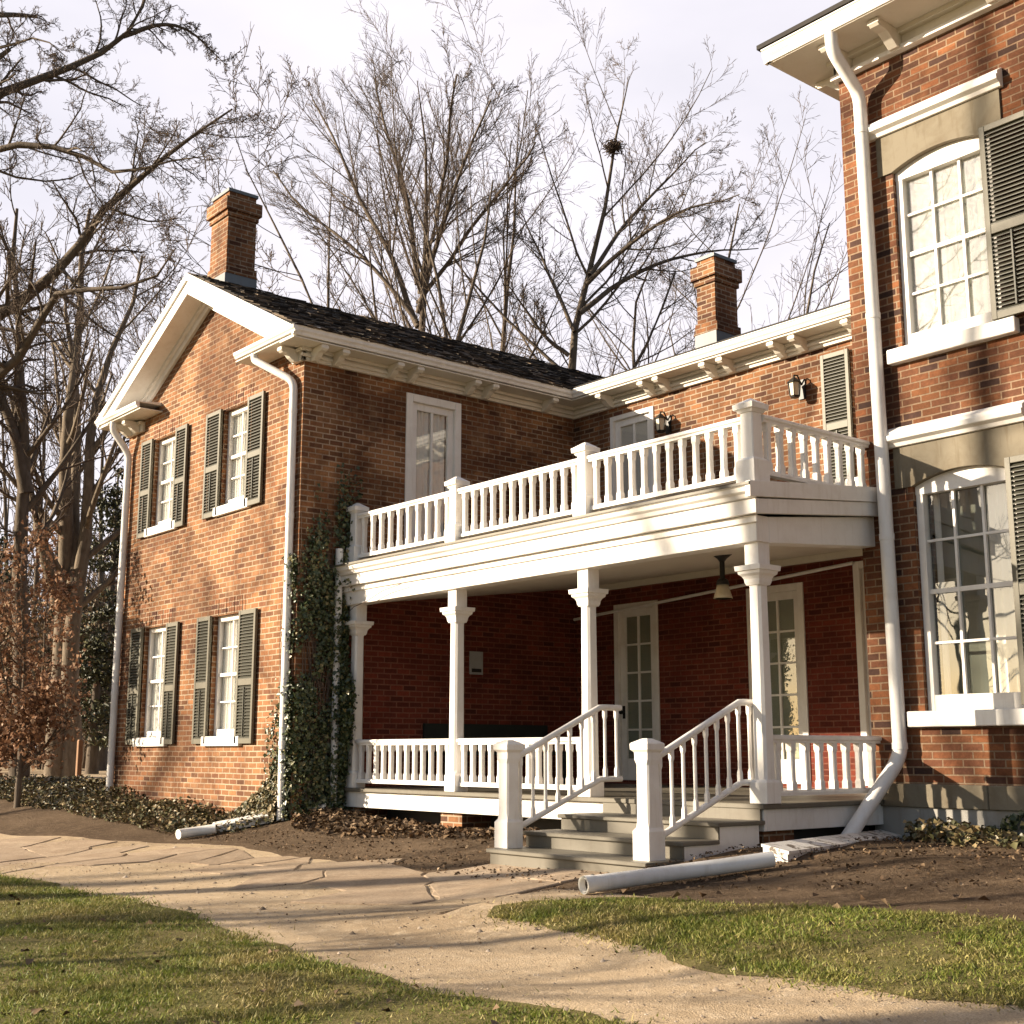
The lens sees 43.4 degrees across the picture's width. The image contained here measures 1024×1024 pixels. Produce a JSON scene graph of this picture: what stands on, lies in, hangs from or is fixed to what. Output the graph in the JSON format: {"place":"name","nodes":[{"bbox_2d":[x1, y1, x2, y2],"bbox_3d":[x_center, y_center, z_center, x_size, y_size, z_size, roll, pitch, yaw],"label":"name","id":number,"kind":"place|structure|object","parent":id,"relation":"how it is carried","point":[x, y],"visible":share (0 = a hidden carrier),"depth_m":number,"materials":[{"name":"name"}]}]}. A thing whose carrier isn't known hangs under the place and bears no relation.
{"place":"outdoors","nodes":[
{"label":"outdoors","id":0,"kind":"place"},
{"bbox_2d":[0,764,106,778],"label":"drive","id":1,"kind":"structure","parent":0,"point":[101,774],"depth_m":35.28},
{"bbox_2d":[0,836,631,904],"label":"flagstone path","id":2,"kind":"structure","parent":0,"point":[375,882],"depth_m":11.38,"materials":[{"name":"beige stone"}]},
{"bbox_2d":[0,869,694,1023],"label":"lawn","id":3,"kind":"structure","parent":0,"point":[365,1014],"depth_m":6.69,"materials":[{"name":"green plant"}]},
{"bbox_2d":[0,0,849,746],"label":"sky","id":4,"kind":"structure","parent":0,"point":[318,34],"materials":[{"name":"white"}]},
{"bbox_2d":[0,833,1023,1023],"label":"gravel path","id":5,"kind":"structure","parent":0,"point":[512,951],"depth_m":7.42,"materials":[{"name":"beige gravel"}]},
{"bbox_2d":[9,853,1013,1018],"bbox_3d":[-2.420,3.191,11.243,1.874,0.225,14.916,9,-14,-39],"label":"path debris","id":6,"kind":"object","parent":5,"relation":"on","point":[474,925],"visible":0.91,"depth_m":8.82,"materials":[{"name":"brown plant"}]},
{"bbox_2d":[0,763,1023,923],"bbox_3d":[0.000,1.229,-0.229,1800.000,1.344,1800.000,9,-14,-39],"label":"ground","id":7,"kind":"structure","parent":0,"point":[1006,899],"depth_m":9.54,"materials":[{"name":"brown soil"}]},
{"bbox_2d":[0,532,50,693],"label":"evergreen","id":8,"kind":"object","parent":7,"relation":"on","point":[1,553],"visible":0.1,"depth_m":49.10,"materials":[{"name":"green plant"}]},
{"bbox_2d":[0,195,72,459],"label":"distant tree","id":9,"kind":"object","parent":7,"relation":"on","point":[27,280],"visible":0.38,"depth_m":46.44,"materials":[{"name":"brown plant"}]},
{"bbox_2d":[0,510,95,807],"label":"young beech","id":10,"kind":"object","parent":7,"relation":"on","point":[40,702],"visible":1,"depth_m":20.38,"materials":[{"name":"brown plant"}]},
{"bbox_2d":[0,570,110,769],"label":"shrub","id":11,"kind":"object","parent":7,"relation":"on","point":[41,626],"visible":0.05,"depth_m":42.85,"materials":[{"name":"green plant"}]},
{"bbox_2d":[0,573,115,766],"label":"shrub","id":12,"kind":"object","parent":7,"relation":"on","point":[2,647],"visible":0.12,"depth_m":36.83,"materials":[{"name":"brown plant"}]},
{"bbox_2d":[0,492,121,762],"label":"woodland","id":13,"kind":"object","parent":7,"relation":"on","point":[87,581],"visible":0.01,"depth_m":60.73,"materials":[{"name":"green plant"}]},
{"bbox_2d":[0,199,123,619],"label":"distant tree","id":14,"kind":"object","parent":7,"relation":"on","point":[100,577],"visible":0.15,"depth_m":49.58,"materials":[{"name":"brown plant"}]},
{"bbox_2d":[1,463,124,770],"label":"evergreen","id":15,"kind":"object","parent":7,"relation":"on","point":[113,521],"visible":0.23,"depth_m":40.72,"materials":[{"name":"green plant"}]},
{"bbox_2d":[0,150,126,779],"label":"dark trunk tree","id":16,"kind":"object","parent":7,"relation":"on","point":[24,458],"visible":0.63,"depth_m":25.93,"materials":[{"name":"brown plant"}]},
{"bbox_2d":[0,175,144,766],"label":"distant tree","id":17,"kind":"object","parent":7,"relation":"on","point":[36,580],"visible":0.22,"depth_m":47.69,"materials":[{"name":"brown plant"}]},
{"bbox_2d":[33,593,115,773],"bbox_3d":[-11.050,4.610,34.530,4.391,4.979,4.237,-2,-11,11],"label":"evergreen","id":18,"kind":"object","parent":7,"relation":"on","point":[99,652],"visible":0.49,"depth_m":33.97,"materials":[{"name":"green plant"}]},
{"bbox_2d":[0,218,151,765],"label":"distant tree","id":19,"kind":"object","parent":7,"relation":"on","point":[6,512],"visible":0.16,"depth_m":52.66,"materials":[{"name":"brown plant"}]},
{"bbox_2d":[41,617,114,768],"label":"shrub","id":20,"kind":"object","parent":7,"relation":"on","point":[84,750],"visible":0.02,"depth_m":43.76,"materials":[{"name":"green plant"}]},
{"bbox_2d":[75,740,82,776],"bbox_3d":[-9.081,5.271,26.957,0.100,0.980,0.100,9,-14,-39],"label":"timber post","id":21,"kind":"object","parent":7,"relation":"on","point":[79,755],"visible":0.79,"depth_m":26.94,"materials":[{"name":"brown wood"}]},
{"bbox_2d":[0,259,179,565],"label":"distant tree","id":22,"kind":"object","parent":7,"relation":"on","point":[135,350],"visible":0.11,"depth_m":48.75,"materials":[{"name":"brown plant"}]},
{"bbox_2d":[0,148,193,777],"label":"twin trunk tree","id":23,"kind":"object","parent":7,"relation":"on","point":[75,553],"visible":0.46,"depth_m":29.94,"materials":[{"name":"brown plant"}]},
{"bbox_2d":[76,275,182,444],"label":"distant tree","id":24,"kind":"object","parent":7,"relation":"on","point":[110,340],"visible":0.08,"depth_m":45.13,"materials":[{"name":"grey plant"}]},
{"bbox_2d":[29,146,244,604],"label":"distant tree","id":25,"kind":"object","parent":7,"relation":"on","point":[142,335],"visible":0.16,"depth_m":55.57,"materials":[{"name":"brown plant"}]},
{"bbox_2d":[0,0,276,484],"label":"spreading tree","id":26,"kind":"object","parent":7,"relation":"on","point":[21,300],"visible":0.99,"depth_m":22.56,"materials":[{"name":"brown plant"}]},
{"bbox_2d":[0,774,287,833],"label":"ground ivy","id":27,"kind":"object","parent":7,"relation":"on","point":[39,792],"visible":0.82,"depth_m":18.55,"materials":[{"name":"green plant"}]},
{"bbox_2d":[176,824,216,838],"bbox_3d":[-3.859,3.907,15.727,0.506,0.173,0.204,6,-12,-27],"label":"drain pipe","id":28,"kind":"object","parent":7,"relation":"on","point":[190,832],"visible":1,"depth_m":15.72,"materials":[{"name":"white plastic"}]},
{"bbox_2d":[212,803,325,831],"bbox_3d":[-3.028,3.806,16.030,1.398,0.385,0.179,1,-11,-5],"label":"wooden trough","id":29,"kind":"object","parent":7,"relation":"on","point":[222,822],"visible":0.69,"depth_m":15.94,"materials":[{"name":"grey wood"}]},
{"bbox_2d":[120,45,502,345],"bbox_3d":[-4.269,-2.127,26.426,7.947,15.286,4.281,2,-11,-10],"label":"bare tree","id":30,"kind":"object","parent":7,"relation":"on","point":[265,205],"visible":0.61,"depth_m":26.69,"materials":[{"name":"brown plant"}]},
{"bbox_2d":[130,22,513,344],"bbox_3d":[-5.973,-3.377,38.553,9.434,22.261,13.433,9,-14,-39],"label":"bare tree","id":31,"kind":"object","parent":7,"relation":"on","point":[272,276],"visible":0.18,"depth_m":38.99,"materials":[{"name":"brown plant"}]},
{"bbox_2d":[95,187,603,820],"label":"gabled brick wing","id":32,"kind":"structure","parent":7,"relation":"on","point":[243,413],"depth_m":18.31,"materials":[{"name":"brown brick"}]},
{"bbox_2d":[132,626,166,746],"bbox_3d":[-5.319,2.624,19.368,0.270,1.790,1.100,9,-14,-39],"label":"window","id":33,"kind":"structure","parent":32,"relation":"in","point":[153,713],"depth_m":19.57,"materials":[{"name":"white paint"}]},
{"bbox_2d":[144,435,177,537],"bbox_3d":[-5.313,-0.420,19.926,0.270,1.540,1.080,9,-14,-39],"label":"window","id":34,"kind":"structure","parent":32,"relation":"in","point":[167,446],"depth_m":20.12,"materials":[{"name":"white paint"}]},
{"bbox_2d":[201,614,241,745],"bbox_3d":[-3.868,2.305,17.652,0.270,1.790,1.080,9,-14,-39],"label":"window","id":35,"kind":"structure","parent":32,"relation":"in","point":[224,736],"depth_m":17.83,"materials":[{"name":"white paint"}]},
{"bbox_2d":[213,405,250,516],"bbox_3d":[-3.849,-0.742,18.196,0.270,1.540,1.020,9,-14,-39],"label":"window","id":36,"kind":"structure","parent":32,"relation":"in","point":[237,433],"depth_m":18.37,"materials":[{"name":"white paint"}]},
{"bbox_2d":[222,463,400,823],"bbox_3d":[-2.545,1.640,16.533,3.001,4.670,0.993,-4,-11,22],"label":"climbing ivy","id":37,"kind":"object","parent":32,"relation":"attached to","point":[264,796],"visible":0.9,"depth_m":16.28,"materials":[{"name":"green plant"}]},
{"bbox_2d":[404,392,460,550],"bbox_3d":[-1.144,-0.472,18.089,0.959,2.310,0.150,9,-14,-39],"label":"french door","id":38,"kind":"structure","parent":32,"relation":"in","point":[433,425],"depth_m":18.15,"materials":[{"name":"white paint"}]},
{"bbox_2d":[469,651,482,674],"bbox_3d":[-0.502,2.122,18.060,0.230,0.320,0.024,9,-14,-39],"label":"wall mailbox","id":39,"kind":"object","parent":32,"relation":"attached to","point":[475,662],"visible":1,"depth_m":18.05,"materials":[{"name":"grey metal"}]},
{"bbox_2d":[260,57,563,362],"bbox_3d":[-2.056,-2.398,32.112,5.284,17.962,9.582,-5,-11,23],"label":"bare tree","id":40,"kind":"object","parent":7,"relation":"on","point":[442,313],"visible":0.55,"depth_m":31.00,"materials":[{"name":"brown plant"}]},
{"bbox_2d":[241,1,594,357],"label":"bare tree","id":41,"kind":"object","parent":7,"relation":"on","point":[410,311],"visible":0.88,"depth_m":32.93,"materials":[{"name":"brown plant"}]},
{"bbox_2d":[290,806,549,839],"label":"leaf litter","id":42,"kind":"object","parent":7,"relation":"on","point":[413,827],"visible":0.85,"depth_m":14.68,"materials":[{"name":"brown plant"}]},
{"bbox_2d":[309,0,620,372],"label":"bare tree","id":43,"kind":"object","parent":7,"relation":"on","point":[505,311],"visible":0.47,"depth_m":35.33,"materials":[{"name":"brown plant"}]},
{"bbox_2d":[413,0,771,375],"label":"bare tree","id":44,"kind":"object","parent":7,"relation":"on","point":[592,272],"visible":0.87,"depth_m":32.25,"materials":[{"name":"brown plant"}]},
{"bbox_2d":[600,138,626,159],"bbox_3d":[2.534,-9.087,32.007,0.644,0.426,0.702,-2,-11,12],"label":"bird nest","id":45,"kind":"object","parent":44,"relation":"on","point":[611,147],"visible":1,"depth_m":31.94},
{"bbox_2d":[486,699,764,872],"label":"porch steps","id":46,"kind":"structure","parent":7,"relation":"on","point":[648,823],"depth_m":11.25,"materials":[{"name":"grey paint"}]},
{"bbox_2d":[329,398,932,846],"bbox_3d":[1.530,1.859,15.217,4.340,4.515,7.030,9,-14,-39],"label":"veranda","id":47,"kind":"object","parent":7,"relation":"on","point":[753,520],"visible":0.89,"depth_m":13.27,"materials":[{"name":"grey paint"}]},
{"bbox_2d":[423,723,566,785],"bbox_3d":[-0.190,3.344,17.745,2.200,0.820,0.510,9,-14,-39],"label":"porch bench","id":48,"kind":"object","parent":47,"relation":"on","point":[434,731],"visible":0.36,"depth_m":17.96,"materials":[{"name":"wood"}]},
{"bbox_2d":[713,554,732,599],"bbox_3d":[2.261,0.682,13.811,0.240,0.500,0.240,9,-14,-39],"label":"porch lamp","id":49,"kind":"object","parent":47,"relation":"hanging from","point":[722,591],"visible":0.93,"depth_m":13.75,"materials":[{"name":"black metal"}]},
{"bbox_2d":[491,111,812,373],"bbox_3d":[4.080,-1.886,33.910,8.744,17.560,5.608,9,-14,-39],"label":"bare tree","id":50,"kind":"object","parent":7,"relation":"on","point":[632,351],"visible":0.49,"depth_m":33.98,"materials":[{"name":"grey plant"}]},
{"bbox_2d":[578,851,775,893],"bbox_3d":[1.203,2.621,9.378,1.612,0.247,0.250,5,-11,-23],"label":"drain pipe","id":51,"kind":"object","parent":7,"relation":"on","point":[588,884],"visible":1,"depth_m":9.39,"materials":[{"name":"white plastic"}]},
{"bbox_2d":[547,87,845,374],"bbox_3d":[5.896,-2.133,38.774,9.150,19.908,8.737,-4,-11,20],"label":"bare tree","id":52,"kind":"object","parent":7,"relation":"on","point":[729,253],"visible":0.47,"depth_m":38.12,"materials":[{"name":"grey plant"}]},
{"bbox_2d":[550,252,871,788],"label":"linking wing","id":53,"kind":"structure","parent":7,"relation":"on","point":[668,673],"depth_m":17.27,"materials":[{"name":"brown brick"}]},
{"bbox_2d":[610,406,655,508],"bbox_3d":[1.801,-0.426,18.828,0.120,2.130,0.900,9,-14,-39],"label":"french door","id":54,"kind":"structure","parent":53,"relation":"in","point":[637,426],"depth_m":18.97,"materials":[{"name":"white paint"}]},
{"bbox_2d":[613,600,660,779],"bbox_3d":[1.795,2.535,18.259,0.150,2.500,0.880,9,-14,-39],"label":"french door","id":55,"kind":"structure","parent":53,"relation":"in","point":[636,635],"depth_m":18.34,"materials":[{"name":"white paint"}]},
{"bbox_2d":[654,411,671,433],"bbox_3d":[2.144,-1.282,18.299,0.257,0.319,0.200,9,-14,-39],"label":"wall lantern","id":56,"kind":"object","parent":53,"relation":"attached to","point":[662,423],"depth_m":18.25,"materials":[{"name":"black metal"}]},
{"bbox_2d":[573,561,853,620],"bbox_3d":[2.539,1.121,17.493,0.044,0.344,5.016,9,-14,-39],"label":"wall conduit","id":57,"kind":"object","parent":53,"relation":"attached to","point":[730,587],"depth_m":17.35,"materials":[{"name":"white metal"}]},
{"bbox_2d":[746,582,811,783],"bbox_3d":[3.400,2.182,16.362,0.150,2.500,0.920,9,-14,-39],"label":"french door","id":58,"kind":"structure","parent":53,"relation":"in","point":[786,616],"depth_m":16.33,"materials":[{"name":"white paint"}]},
{"bbox_2d":[787,375,805,399],"bbox_3d":[3.653,-1.614,16.515,0.257,0.319,0.200,9,-14,-39],"label":"wall lantern","id":59,"kind":"object","parent":53,"relation":"attached to","point":[796,388],"depth_m":16.46,"materials":[{"name":"black metal"}]},
{"bbox_2d":[852,561,871,785],"bbox_3d":[4.489,1.863,15.113,0.120,2.670,0.930,9,-14,-39],"label":"french door","id":60,"kind":"structure","parent":53,"relation":"in","point":[858,574],"depth_m":15.41,"materials":[{"name":"white paint"}]},
{"bbox_2d":[738,136,847,327],"bbox_3d":[6.309,-1.631,29.802,6.050,15.544,5.930,9,-14,-39],"label":"bare tree","id":61,"kind":"object","parent":7,"relation":"on","point":[812,282],"visible":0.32,"depth_m":30.52,"materials":[{"name":"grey plant"}]},
{"bbox_2d":[761,830,901,861],"bbox_3d":[2.898,2.880,11.171,0.229,0.162,3.106,-7,-13,33],"label":"wooden trough","id":62,"kind":"object","parent":7,"relation":"on","point":[788,850],"visible":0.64,"depth_m":10.53,"materials":[{"name":"white wood"}]},
{"bbox_2d":[756,0,1023,841],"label":"brick house","id":63,"kind":"structure","parent":7,"relation":"on","point":[928,95],"depth_m":12.40,"materials":[{"name":"brick"}]},
{"bbox_2d":[887,137,1019,365],"bbox_3d":[4.266,-2.583,12.531,0.290,2.115,1.360,9,-14,-39],"label":"window","id":64,"kind":"structure","parent":63,"relation":"in","point":[950,253],"depth_m":12.64,"materials":[{"name":"white paint"}]},
{"bbox_2d":[907,466,1023,726],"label":"window","id":65,"kind":"structure","parent":63,"relation":"in","point":[981,676],"depth_m":12.10,"materials":[{"name":"white paint"}]},
{"bbox_2d":[902,816,1023,849],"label":"ivy bed","id":66,"kind":"object","parent":7,"relation":"on","point":[967,830],"visible":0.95,"depth_m":10.67,"materials":[{"name":"green plant"}]},
{"bbox_2d":[931,810,1023,842],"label":"foundation ivy","id":67,"kind":"object","parent":7,"relation":"on","point":[1011,820],"visible":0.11,"depth_m":11.19,"materials":[{"name":"green plant"}]},
{"bbox_2d":[486,897,1023,1003],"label":"lawn strip","id":68,"kind":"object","parent":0,"point":[868,941],"visible":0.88,"depth_m":6.78,"materials":[{"name":"plant"}]}
]}

